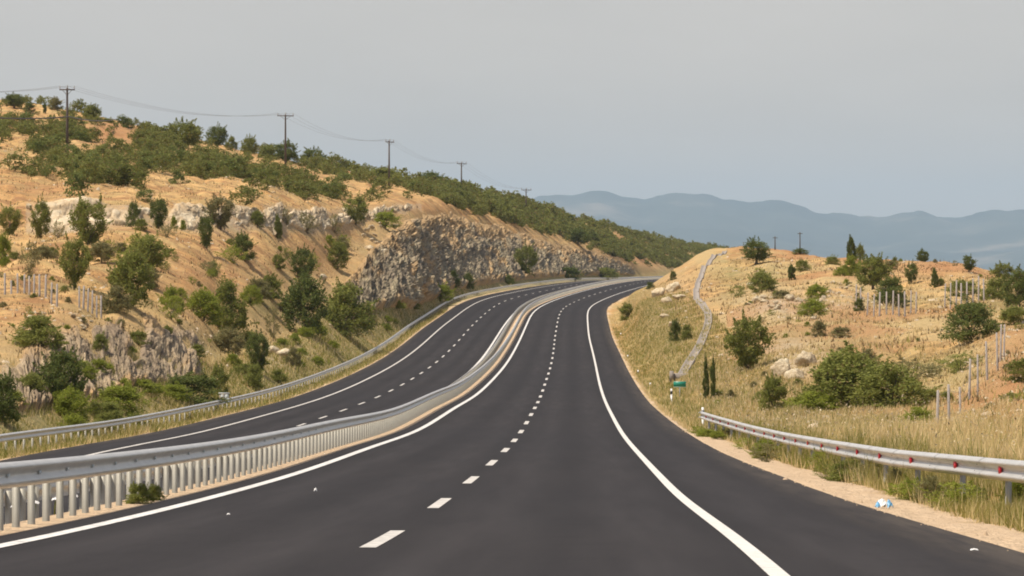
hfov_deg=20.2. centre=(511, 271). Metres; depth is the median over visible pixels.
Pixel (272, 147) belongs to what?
scrub bush
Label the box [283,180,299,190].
scrub bush
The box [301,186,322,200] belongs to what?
scrub bush
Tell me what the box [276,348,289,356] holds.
boulder
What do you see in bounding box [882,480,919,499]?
weed clump
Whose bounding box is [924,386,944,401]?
shrub
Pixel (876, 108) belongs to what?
sky
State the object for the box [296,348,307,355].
roadside shrub
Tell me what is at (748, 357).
shrub
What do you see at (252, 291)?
shrub
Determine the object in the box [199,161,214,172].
scrub bush
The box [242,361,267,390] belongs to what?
shrub
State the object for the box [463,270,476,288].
shrub
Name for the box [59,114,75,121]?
scrub bush
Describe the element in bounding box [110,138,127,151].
scrub bush
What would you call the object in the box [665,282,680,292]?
boulder
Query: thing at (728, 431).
weed clump
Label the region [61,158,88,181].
scrub bush
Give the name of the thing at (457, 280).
shrub
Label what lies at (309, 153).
tree
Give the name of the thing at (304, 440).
median guardrail
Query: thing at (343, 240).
shrub
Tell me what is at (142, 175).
scrub bush
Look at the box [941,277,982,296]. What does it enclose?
shrub
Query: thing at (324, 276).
boulder
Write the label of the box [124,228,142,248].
shrub
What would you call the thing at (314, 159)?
scrub bush
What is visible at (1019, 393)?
shrub
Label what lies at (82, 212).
tree
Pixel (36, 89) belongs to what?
overhead wire
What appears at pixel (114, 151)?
scrub bush
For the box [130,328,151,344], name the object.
shrub
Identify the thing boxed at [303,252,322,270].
shrub
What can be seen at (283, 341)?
roadside shrub
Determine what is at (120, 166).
scrub bush
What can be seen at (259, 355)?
tree
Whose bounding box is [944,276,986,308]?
post fence
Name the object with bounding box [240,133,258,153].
tree
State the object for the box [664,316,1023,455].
seed heads
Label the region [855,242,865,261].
shrub
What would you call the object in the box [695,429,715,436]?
weed clump
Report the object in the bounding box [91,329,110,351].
shrub
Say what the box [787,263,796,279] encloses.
shrub
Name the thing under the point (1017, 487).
weed clump
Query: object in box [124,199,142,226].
shrub
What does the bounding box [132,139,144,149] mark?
scrub bush
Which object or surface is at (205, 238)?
tree
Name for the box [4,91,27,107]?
tree
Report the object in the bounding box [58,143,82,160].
scrub bush
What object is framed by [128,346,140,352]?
shrub
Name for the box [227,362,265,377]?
roadside shrub
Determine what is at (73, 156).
scrub bush
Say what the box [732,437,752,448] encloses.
weed clump
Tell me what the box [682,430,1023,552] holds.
gravel
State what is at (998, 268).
tree
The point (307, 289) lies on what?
shrub
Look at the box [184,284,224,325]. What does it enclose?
shrub
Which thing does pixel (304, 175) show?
scrub bush
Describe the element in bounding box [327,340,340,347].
roadside shrub
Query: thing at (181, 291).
shrub
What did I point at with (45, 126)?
scrub bush
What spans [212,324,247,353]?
shrub
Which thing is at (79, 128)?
scrub bush
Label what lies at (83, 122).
scrub bush
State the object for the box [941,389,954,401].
shrub
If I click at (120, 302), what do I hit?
shrub
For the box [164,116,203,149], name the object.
tree
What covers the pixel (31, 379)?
roadside shrub
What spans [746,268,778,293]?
shrub
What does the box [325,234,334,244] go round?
shrub
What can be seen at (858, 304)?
shrub
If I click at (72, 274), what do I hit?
tree
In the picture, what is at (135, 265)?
shrub
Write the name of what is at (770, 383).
shrub
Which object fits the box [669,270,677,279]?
shrub
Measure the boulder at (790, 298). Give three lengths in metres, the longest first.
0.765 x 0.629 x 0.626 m
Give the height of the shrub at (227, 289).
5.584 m
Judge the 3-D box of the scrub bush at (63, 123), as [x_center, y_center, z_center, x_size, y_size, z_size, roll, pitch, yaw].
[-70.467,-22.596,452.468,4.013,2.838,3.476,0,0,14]
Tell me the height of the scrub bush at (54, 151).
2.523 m
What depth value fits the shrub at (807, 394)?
146.91 m
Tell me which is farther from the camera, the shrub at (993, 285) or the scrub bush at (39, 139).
the scrub bush at (39, 139)
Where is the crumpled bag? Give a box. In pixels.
[874,498,893,507]
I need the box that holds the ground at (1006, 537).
[0,99,1023,552]
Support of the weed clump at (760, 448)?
on the ground at (1006, 537)
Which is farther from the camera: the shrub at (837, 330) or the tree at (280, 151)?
the tree at (280, 151)
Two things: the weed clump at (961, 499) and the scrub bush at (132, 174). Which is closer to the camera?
the weed clump at (961, 499)
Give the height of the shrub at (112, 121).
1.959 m
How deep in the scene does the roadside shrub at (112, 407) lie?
143.95 m
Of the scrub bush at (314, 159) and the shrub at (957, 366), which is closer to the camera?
the shrub at (957, 366)
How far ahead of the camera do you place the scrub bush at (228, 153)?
433.36 m
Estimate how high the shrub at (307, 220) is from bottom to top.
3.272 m
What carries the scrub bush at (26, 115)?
on the ground at (1006, 537)
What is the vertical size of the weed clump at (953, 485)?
0.502 m
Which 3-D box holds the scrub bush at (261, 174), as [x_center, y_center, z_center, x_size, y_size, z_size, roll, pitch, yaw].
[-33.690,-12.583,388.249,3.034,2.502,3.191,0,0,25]
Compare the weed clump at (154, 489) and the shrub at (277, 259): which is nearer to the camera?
the weed clump at (154, 489)
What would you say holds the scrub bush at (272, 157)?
on the ground at (1006, 537)
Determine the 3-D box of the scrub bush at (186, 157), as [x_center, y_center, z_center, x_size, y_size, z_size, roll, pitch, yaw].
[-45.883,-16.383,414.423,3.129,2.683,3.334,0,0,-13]
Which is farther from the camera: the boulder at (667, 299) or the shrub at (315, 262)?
the shrub at (315, 262)
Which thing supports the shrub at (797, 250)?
on the ground at (1006, 537)
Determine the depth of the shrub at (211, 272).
262.14 m
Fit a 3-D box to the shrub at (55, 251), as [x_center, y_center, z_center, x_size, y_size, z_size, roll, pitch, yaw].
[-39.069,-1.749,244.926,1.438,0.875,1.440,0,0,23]
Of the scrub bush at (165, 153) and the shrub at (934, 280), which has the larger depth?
the scrub bush at (165, 153)
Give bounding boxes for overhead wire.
[0,86,70,91]
[68,87,289,115]
[286,113,389,140]
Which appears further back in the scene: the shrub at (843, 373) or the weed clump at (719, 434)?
the shrub at (843, 373)
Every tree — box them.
[0,201,23,235]
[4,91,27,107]
[28,192,52,238]
[31,343,87,395]
[53,228,92,287]
[67,189,113,245]
[122,230,174,266]
[149,192,168,228]
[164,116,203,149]
[196,210,213,247]
[202,191,237,229]
[203,122,228,147]
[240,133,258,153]
[243,324,270,373]
[274,138,300,160]
[288,243,317,276]
[299,145,327,161]
[340,189,369,225]
[513,240,538,275]
[739,235,775,264]
[854,252,895,289]
[903,260,918,282]
[914,248,928,261]
[962,253,977,271]
[988,260,1016,278]
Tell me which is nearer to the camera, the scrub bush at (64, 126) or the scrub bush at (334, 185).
the scrub bush at (334, 185)
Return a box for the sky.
[0,0,1023,217]
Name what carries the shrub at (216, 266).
on the ground at (1006, 537)
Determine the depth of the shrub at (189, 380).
175.91 m
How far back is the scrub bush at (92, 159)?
328.42 m
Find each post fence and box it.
[2,273,57,306]
[78,286,101,318]
[856,284,916,316]
[936,324,1005,420]
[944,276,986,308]
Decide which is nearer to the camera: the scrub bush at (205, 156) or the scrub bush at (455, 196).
the scrub bush at (205, 156)
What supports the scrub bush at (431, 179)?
on the ground at (1006, 537)
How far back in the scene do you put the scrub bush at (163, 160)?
367.09 m
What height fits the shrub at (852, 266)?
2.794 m
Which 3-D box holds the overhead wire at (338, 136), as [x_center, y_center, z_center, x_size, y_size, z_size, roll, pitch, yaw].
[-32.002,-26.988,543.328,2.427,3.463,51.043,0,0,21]
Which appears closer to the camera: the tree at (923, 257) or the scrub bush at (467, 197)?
the tree at (923, 257)
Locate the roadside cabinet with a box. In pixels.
[218,393,229,399]
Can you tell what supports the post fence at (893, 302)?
on the ground at (1006, 537)
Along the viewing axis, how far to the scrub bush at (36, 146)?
372.95 m
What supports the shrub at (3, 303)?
on the ground at (1006, 537)
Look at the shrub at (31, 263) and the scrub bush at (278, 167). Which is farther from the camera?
the scrub bush at (278, 167)
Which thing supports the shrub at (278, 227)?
on the ground at (1006, 537)
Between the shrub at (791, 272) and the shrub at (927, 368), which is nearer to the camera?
the shrub at (927, 368)
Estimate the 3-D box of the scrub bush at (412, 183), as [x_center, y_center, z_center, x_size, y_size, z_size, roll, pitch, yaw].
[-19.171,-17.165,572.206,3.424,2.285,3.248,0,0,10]
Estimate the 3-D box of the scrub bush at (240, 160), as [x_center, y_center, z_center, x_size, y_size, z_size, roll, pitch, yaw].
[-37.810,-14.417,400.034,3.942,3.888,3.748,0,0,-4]
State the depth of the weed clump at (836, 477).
57.38 m
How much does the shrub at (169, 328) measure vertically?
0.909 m
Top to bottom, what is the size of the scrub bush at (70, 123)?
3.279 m
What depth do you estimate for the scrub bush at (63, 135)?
412.42 m
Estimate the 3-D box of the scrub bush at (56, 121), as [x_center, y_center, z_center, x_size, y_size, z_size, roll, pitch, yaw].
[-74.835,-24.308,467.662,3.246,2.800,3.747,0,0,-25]
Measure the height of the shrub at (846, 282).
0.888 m
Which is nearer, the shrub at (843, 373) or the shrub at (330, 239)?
the shrub at (843, 373)
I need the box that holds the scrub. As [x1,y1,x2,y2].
[0,94,738,268]
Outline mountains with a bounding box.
[531,191,1023,277]
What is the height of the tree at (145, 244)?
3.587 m
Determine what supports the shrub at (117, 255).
on the ground at (1006, 537)
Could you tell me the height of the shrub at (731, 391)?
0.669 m
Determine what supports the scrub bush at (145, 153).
on the ground at (1006, 537)
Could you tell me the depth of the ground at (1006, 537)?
275.63 m
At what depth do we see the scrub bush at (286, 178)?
397.09 m
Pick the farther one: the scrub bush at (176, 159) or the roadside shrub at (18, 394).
the scrub bush at (176, 159)
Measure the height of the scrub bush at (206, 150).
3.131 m
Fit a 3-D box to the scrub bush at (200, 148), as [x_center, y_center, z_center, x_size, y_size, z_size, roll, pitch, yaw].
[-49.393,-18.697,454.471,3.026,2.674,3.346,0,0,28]
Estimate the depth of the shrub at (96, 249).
244.46 m
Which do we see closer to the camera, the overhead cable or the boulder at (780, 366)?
the boulder at (780, 366)
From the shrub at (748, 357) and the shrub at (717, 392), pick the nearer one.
the shrub at (717, 392)
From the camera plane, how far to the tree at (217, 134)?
568.03 m
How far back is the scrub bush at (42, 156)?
342.92 m
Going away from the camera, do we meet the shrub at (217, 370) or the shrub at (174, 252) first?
the shrub at (217, 370)
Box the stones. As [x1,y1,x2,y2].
[0,146,1023,427]
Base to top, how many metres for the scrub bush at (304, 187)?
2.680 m
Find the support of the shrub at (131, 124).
on the ground at (1006, 537)
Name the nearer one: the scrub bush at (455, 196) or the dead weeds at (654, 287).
the dead weeds at (654, 287)
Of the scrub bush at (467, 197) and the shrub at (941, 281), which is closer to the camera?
the shrub at (941, 281)
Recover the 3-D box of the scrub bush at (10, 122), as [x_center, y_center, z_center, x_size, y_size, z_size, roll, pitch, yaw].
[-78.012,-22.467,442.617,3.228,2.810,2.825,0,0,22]
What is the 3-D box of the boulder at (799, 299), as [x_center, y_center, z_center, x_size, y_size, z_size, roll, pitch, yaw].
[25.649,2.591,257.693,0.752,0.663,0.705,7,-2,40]
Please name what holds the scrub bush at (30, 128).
on the ground at (1006, 537)
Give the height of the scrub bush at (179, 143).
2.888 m
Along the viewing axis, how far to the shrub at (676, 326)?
239.51 m
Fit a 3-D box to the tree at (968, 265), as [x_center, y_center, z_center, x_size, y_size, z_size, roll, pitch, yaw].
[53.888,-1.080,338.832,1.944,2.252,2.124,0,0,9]
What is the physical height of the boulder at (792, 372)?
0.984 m
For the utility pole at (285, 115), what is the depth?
520.15 m
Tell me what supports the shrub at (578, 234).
on the ground at (1006, 537)
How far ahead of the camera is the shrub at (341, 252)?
356.08 m
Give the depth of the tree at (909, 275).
297.97 m
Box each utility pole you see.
[59,85,74,151]
[277,114,293,165]
[385,140,393,187]
[457,161,466,183]
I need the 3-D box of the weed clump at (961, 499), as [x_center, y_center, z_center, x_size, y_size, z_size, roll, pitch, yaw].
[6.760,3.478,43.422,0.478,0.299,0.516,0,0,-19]
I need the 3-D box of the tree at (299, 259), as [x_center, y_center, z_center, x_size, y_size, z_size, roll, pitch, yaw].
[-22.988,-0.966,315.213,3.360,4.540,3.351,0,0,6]
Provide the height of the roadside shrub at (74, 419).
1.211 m
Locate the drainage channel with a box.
[669,250,726,381]
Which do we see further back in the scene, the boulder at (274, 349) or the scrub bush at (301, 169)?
the scrub bush at (301, 169)
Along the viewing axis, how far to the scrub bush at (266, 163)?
461.03 m
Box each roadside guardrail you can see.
[0,277,628,449]
[698,411,1023,506]
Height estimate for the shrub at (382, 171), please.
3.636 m
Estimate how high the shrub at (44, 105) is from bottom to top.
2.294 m
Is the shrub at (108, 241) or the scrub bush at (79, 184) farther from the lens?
the scrub bush at (79, 184)
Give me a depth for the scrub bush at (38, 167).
331.25 m
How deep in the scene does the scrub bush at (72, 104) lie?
563.87 m
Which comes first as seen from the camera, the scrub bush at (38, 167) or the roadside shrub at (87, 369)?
the roadside shrub at (87, 369)
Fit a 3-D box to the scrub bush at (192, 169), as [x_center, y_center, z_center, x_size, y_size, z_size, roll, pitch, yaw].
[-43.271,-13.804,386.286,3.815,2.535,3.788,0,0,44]
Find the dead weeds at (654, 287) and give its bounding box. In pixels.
[0,133,1023,426]
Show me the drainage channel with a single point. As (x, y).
(672, 374)
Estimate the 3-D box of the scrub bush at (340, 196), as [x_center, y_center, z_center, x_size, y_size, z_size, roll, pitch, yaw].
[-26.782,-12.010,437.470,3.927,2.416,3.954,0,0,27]
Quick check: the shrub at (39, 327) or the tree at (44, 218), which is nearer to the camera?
the shrub at (39, 327)
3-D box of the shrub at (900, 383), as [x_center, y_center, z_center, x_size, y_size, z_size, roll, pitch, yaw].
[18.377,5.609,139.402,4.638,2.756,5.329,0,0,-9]
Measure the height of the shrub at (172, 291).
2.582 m
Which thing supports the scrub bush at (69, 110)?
on the ground at (1006, 537)
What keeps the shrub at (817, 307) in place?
on the ground at (1006, 537)
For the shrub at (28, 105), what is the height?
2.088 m
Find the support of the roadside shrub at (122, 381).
on the rock cliff at (172, 344)
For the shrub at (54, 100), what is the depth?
550.43 m
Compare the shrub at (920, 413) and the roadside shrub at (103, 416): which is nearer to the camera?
the shrub at (920, 413)
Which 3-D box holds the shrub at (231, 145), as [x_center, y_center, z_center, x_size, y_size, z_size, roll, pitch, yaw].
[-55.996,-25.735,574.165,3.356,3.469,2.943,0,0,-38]
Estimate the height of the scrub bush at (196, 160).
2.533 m
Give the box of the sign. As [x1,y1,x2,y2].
[673,381,685,396]
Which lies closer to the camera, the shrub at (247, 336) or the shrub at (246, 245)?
the shrub at (247, 336)
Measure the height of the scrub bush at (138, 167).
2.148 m
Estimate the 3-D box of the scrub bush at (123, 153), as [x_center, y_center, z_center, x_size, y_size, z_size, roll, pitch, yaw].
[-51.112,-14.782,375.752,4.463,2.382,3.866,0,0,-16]
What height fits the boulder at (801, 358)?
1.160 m
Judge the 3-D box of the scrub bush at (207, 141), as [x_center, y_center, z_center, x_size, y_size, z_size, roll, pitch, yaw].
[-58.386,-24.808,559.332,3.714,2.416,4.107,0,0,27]
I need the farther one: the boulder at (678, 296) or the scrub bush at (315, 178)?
the scrub bush at (315, 178)
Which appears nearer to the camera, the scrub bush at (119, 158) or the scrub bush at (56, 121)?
the scrub bush at (119, 158)
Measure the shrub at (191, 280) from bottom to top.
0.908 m
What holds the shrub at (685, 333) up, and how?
on the ground at (1006, 537)
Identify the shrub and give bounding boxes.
[0,230,13,264]
[0,257,10,266]
[0,302,7,307]
[0,367,26,425]
[3,389,27,405]
[6,311,69,348]
[7,250,21,259]
[14,369,47,397]
[18,239,40,275]
[20,101,36,111]
[29,243,55,259]
[42,102,46,112]
[48,96,64,109]
[48,246,58,255]
[48,387,84,410]
[50,220,65,237]
[50,383,98,422]
[55,410,92,434]
[58,285,68,291]
[65,296,70,302]
[76,360,100,380]
[81,103,101,119]
[85,239,115,261]
[85,399,105,416]
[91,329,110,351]
[91,356,112,372]
[91,397,124,419]
[92,410,116,430]
[95,379,160,414]
[98,282,140,313]
[101,117,116,123]
[104,239,117,255]
[106,241,155,307]
[106,361,114,373]
[107,248,130,262]
[114,241,128,252]
[114,318,125,325]
[119,376,132,388]
[120,117,135,128]
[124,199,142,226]
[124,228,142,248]
[127,412,151,424]
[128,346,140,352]
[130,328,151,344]
[133,217,147,230]
[135,378,157,392]
[143,266,161,287]
[152,382,170,396]
[154,222,177,237]
[155,283,190,314]
[158,261,169,270]
[158,294,184,320]
[163,325,173,333]
[165,368,232,404]
[166,380,195,401]
[169,214,177,228]
[169,250,178,261]
[176,288,187,295]
[178,220,187,229]
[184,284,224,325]
[188,276,195,283]
[188,343,207,356]
[200,260,222,270]
[204,258,221,278]
[206,268,216,277]
[208,272,259,336]
[208,361,231,396]
[209,267,218,276]
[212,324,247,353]
[213,243,248,263]
[223,351,241,364]
[224,136,239,150]
[226,238,234,244]
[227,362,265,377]
[230,229,257,260]
[237,283,263,305]
[242,329,258,345]
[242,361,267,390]
[248,276,276,298]
[251,208,265,227]
[263,271,285,299]
[263,300,280,340]
[265,367,288,382]
[272,252,287,268]
[274,213,282,238]
[274,336,290,346]
[277,266,329,335]
[281,246,294,258]
[282,206,292,224]
[283,347,305,366]
[288,333,303,344]
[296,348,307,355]
[297,326,315,336]
[299,208,320,233]
[299,360,306,367]
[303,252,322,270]
[311,325,328,335]
[311,355,324,365]
[315,277,389,337]
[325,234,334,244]
[325,237,349,268]
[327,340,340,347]
[329,213,343,233]
[332,303,351,317]
[336,236,352,246]
[369,165,408,181]
[374,208,402,227]
[383,324,393,330]
[384,315,395,321]
[396,300,407,308]
[421,170,446,178]
[437,281,458,300]
[449,268,462,287]
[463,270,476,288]
[504,274,517,284]
[562,264,588,279]
[570,226,592,244]
[588,231,599,245]
[599,267,620,278]
[616,301,633,320]
[644,281,654,288]
[667,317,681,341]
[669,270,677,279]
[679,324,692,339]
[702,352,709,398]
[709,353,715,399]
[715,389,723,395]
[722,389,735,398]
[723,309,775,370]
[727,285,747,296]
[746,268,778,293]
[751,390,762,400]
[756,370,793,411]
[766,309,776,315]
[771,289,790,298]
[779,390,839,411]
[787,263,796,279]
[791,248,808,253]
[793,379,803,385]
[794,258,810,270]
[794,297,832,316]
[796,385,836,403]
[801,340,897,409]
[804,282,829,297]
[809,318,827,336]
[823,254,841,264]
[829,325,853,337]
[830,392,854,408]
[832,266,847,275]
[840,254,860,275]
[843,279,849,285]
[845,359,942,408]
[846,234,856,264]
[851,297,864,310]
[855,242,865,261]
[860,347,878,364]
[871,273,912,306]
[885,260,900,269]
[892,355,948,379]
[898,405,935,422]
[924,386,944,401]
[929,268,938,287]
[933,350,983,374]
[937,277,944,285]
[937,293,1003,343]
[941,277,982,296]
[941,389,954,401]
[975,273,1005,300]
[995,304,1023,324]
[998,391,1018,401]
[999,355,1023,382]
[1000,263,1023,306]
[1006,388,1023,398]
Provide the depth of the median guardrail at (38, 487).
49.64 m
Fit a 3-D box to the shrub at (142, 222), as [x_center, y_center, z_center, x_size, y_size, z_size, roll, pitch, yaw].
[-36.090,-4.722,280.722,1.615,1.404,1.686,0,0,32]
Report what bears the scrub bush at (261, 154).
on the ground at (1006, 537)
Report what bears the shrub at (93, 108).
on the ground at (1006, 537)
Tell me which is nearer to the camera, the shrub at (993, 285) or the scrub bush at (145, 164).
the shrub at (993, 285)
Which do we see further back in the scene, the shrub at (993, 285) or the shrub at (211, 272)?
the shrub at (211, 272)
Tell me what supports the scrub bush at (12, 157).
on the ground at (1006, 537)
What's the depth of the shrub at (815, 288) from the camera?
263.05 m
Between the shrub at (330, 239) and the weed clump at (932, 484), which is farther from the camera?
the shrub at (330, 239)
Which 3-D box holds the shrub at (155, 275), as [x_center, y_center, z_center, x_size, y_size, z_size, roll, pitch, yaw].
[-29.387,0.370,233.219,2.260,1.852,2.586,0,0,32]
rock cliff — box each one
[0,311,203,412]
[330,210,634,327]
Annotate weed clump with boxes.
[122,481,159,503]
[148,482,169,500]
[685,426,707,432]
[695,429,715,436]
[710,430,725,439]
[724,428,737,437]
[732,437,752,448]
[744,437,786,458]
[748,439,781,462]
[804,446,840,471]
[813,458,838,478]
[820,457,860,482]
[848,460,895,484]
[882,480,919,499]
[885,467,909,488]
[889,474,945,499]
[909,474,946,503]
[918,480,993,506]
[945,485,989,499]
[946,494,978,506]
[995,482,1023,506]
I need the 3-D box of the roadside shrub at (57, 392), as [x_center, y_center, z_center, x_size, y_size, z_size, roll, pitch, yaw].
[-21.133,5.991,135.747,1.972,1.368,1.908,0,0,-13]
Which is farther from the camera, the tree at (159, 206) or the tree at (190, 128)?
the tree at (190, 128)
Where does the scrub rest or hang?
on the ground at (1006, 537)
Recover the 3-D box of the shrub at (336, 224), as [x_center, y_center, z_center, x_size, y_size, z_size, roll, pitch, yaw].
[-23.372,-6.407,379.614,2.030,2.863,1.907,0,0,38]
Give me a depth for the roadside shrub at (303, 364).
242.06 m
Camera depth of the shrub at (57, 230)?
269.60 m
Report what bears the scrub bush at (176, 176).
on the ground at (1006, 537)
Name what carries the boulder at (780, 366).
on the ground at (1006, 537)
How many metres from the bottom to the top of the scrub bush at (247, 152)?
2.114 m
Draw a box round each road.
[0,279,1023,575]
[0,280,604,524]
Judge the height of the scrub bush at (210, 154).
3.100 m
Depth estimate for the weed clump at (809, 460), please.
63.95 m
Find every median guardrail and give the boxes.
[0,276,662,530]
[4,277,629,523]
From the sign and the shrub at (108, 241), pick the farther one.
the shrub at (108, 241)
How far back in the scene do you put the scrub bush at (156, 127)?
491.82 m
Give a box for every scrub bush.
[0,117,14,130]
[0,124,11,142]
[0,147,30,170]
[4,110,22,122]
[17,111,36,123]
[19,122,40,134]
[20,155,52,175]
[22,134,52,150]
[25,119,44,135]
[27,140,47,153]
[27,165,49,176]
[33,151,54,166]
[38,121,52,134]
[40,131,64,148]
[41,134,65,153]
[41,164,57,177]
[43,114,61,129]
[45,145,67,164]
[45,154,62,165]
[53,121,74,130]
[53,131,75,145]
[54,151,84,169]
[54,153,80,176]
[57,106,78,116]
[57,125,75,137]
[58,118,80,132]
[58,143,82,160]
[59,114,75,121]
[59,166,81,182]
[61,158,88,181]
[63,169,95,196]
[69,98,86,111]
[69,126,90,139]
[70,130,89,141]
[72,114,86,125]
[73,153,107,182]
[83,144,101,154]
[85,151,100,173]
[87,127,103,142]
[90,166,118,183]
[94,145,109,158]
[97,170,117,183]
[103,154,134,184]
[104,136,117,147]
[105,150,137,163]
[107,148,130,159]
[107,160,136,185]
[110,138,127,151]
[112,165,139,184]
[113,114,130,127]
[126,128,145,140]
[130,170,149,189]
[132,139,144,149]
[132,159,149,174]
[133,130,149,142]
[135,156,154,173]
[135,189,155,201]
[137,149,155,166]
[138,139,160,156]
[143,133,163,148]
[144,125,161,133]
[146,131,162,143]
[147,154,161,169]
[148,150,161,166]
[150,155,169,173]
[156,131,172,142]
[157,150,175,163]
[157,152,171,168]
[160,129,179,139]
[167,152,178,160]
[168,168,190,183]
[169,141,186,153]
[173,148,189,161]
[177,160,196,175]
[181,160,204,176]
[183,149,200,160]
[188,158,209,171]
[192,162,208,178]
[193,145,203,154]
[193,151,221,164]
[197,146,215,154]
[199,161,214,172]
[203,138,217,146]
[206,151,220,162]
[212,145,225,153]
[216,153,234,165]
[217,149,237,158]
[224,156,247,177]
[228,155,252,177]
[228,185,264,204]
[238,151,251,156]
[238,171,251,179]
[239,177,259,193]
[244,154,254,163]
[254,158,273,171]
[254,169,269,183]
[255,164,277,179]
[257,144,276,157]
[261,146,278,158]
[261,154,279,164]
[263,157,277,172]
[263,175,282,186]
[270,170,281,188]
[271,161,289,178]
[275,163,297,178]
[278,175,295,189]
[283,179,307,193]
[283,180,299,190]
[289,180,312,197]
[292,166,310,178]
[293,171,313,185]
[295,172,320,183]
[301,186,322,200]
[310,152,326,168]
[316,162,333,174]
[320,171,343,191]
[320,181,341,199]
[321,155,339,167]
[322,181,351,198]
[330,188,349,199]
[333,171,352,184]
[361,185,384,202]
[368,176,383,185]
[371,177,392,193]
[407,180,421,189]
[413,180,432,196]
[423,176,433,184]
[443,191,461,202]
[462,190,475,202]
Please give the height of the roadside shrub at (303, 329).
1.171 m
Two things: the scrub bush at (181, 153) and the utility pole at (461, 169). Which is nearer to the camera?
the scrub bush at (181, 153)
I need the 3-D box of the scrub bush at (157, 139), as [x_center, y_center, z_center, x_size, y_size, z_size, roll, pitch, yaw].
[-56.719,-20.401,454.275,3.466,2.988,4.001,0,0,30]
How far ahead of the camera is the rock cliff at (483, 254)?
487.79 m
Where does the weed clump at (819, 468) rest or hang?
on the ground at (1006, 537)
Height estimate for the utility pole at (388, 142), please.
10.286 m
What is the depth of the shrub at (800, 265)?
330.80 m
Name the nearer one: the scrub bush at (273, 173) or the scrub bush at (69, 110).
the scrub bush at (273, 173)
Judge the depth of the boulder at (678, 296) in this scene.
316.88 m
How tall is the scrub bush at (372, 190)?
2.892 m
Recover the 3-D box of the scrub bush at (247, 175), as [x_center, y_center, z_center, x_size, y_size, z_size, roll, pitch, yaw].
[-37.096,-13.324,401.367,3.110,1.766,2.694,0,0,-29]
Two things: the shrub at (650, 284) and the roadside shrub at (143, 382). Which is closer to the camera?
the roadside shrub at (143, 382)
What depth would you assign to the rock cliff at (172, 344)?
170.86 m
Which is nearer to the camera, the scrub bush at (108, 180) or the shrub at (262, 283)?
the shrub at (262, 283)
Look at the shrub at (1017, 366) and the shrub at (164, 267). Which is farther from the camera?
the shrub at (164, 267)
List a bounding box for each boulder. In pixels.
[268,346,278,352]
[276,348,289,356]
[319,274,326,279]
[364,245,373,250]
[651,287,664,297]
[661,296,671,302]
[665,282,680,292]
[672,294,685,299]
[771,358,790,376]
[784,368,803,378]
[786,296,794,300]
[794,297,802,301]
[794,351,816,366]
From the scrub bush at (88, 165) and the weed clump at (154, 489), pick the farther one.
the scrub bush at (88, 165)
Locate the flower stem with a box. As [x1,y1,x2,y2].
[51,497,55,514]
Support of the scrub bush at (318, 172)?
on the ground at (1006, 537)
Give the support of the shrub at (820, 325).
on the ground at (1006, 537)
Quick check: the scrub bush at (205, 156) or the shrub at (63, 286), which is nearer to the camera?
the shrub at (63, 286)
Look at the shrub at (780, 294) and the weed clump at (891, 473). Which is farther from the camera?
the shrub at (780, 294)
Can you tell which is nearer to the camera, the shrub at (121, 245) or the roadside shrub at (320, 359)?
the roadside shrub at (320, 359)
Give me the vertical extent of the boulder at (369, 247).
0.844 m
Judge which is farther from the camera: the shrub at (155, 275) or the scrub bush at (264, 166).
the scrub bush at (264, 166)
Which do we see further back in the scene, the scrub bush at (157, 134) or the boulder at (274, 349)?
the scrub bush at (157, 134)
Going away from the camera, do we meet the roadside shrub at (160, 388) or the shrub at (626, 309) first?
the roadside shrub at (160, 388)
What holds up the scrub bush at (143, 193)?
on the ground at (1006, 537)
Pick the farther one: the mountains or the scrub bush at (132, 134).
the mountains
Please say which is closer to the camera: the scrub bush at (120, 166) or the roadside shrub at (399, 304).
the scrub bush at (120, 166)
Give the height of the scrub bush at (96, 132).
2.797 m
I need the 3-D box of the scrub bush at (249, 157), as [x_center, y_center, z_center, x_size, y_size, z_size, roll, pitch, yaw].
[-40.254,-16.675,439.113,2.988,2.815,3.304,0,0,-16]
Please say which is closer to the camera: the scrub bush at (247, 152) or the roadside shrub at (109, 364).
the roadside shrub at (109, 364)
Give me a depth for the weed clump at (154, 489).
45.45 m
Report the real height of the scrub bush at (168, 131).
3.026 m
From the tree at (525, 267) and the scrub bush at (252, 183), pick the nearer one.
the scrub bush at (252, 183)
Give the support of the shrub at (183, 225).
on the ground at (1006, 537)
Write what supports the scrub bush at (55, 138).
on the ground at (1006, 537)
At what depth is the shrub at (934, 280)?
285.57 m
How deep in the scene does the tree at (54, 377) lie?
136.20 m
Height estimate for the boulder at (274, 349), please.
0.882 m
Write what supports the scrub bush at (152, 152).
on the ground at (1006, 537)
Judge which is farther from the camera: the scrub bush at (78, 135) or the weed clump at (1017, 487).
the scrub bush at (78, 135)
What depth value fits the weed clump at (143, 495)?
43.92 m
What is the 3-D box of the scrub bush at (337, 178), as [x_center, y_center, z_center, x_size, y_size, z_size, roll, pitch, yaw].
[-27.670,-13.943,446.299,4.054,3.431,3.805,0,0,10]
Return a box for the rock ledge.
[34,196,417,235]
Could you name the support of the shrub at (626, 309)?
on the ground at (1006, 537)

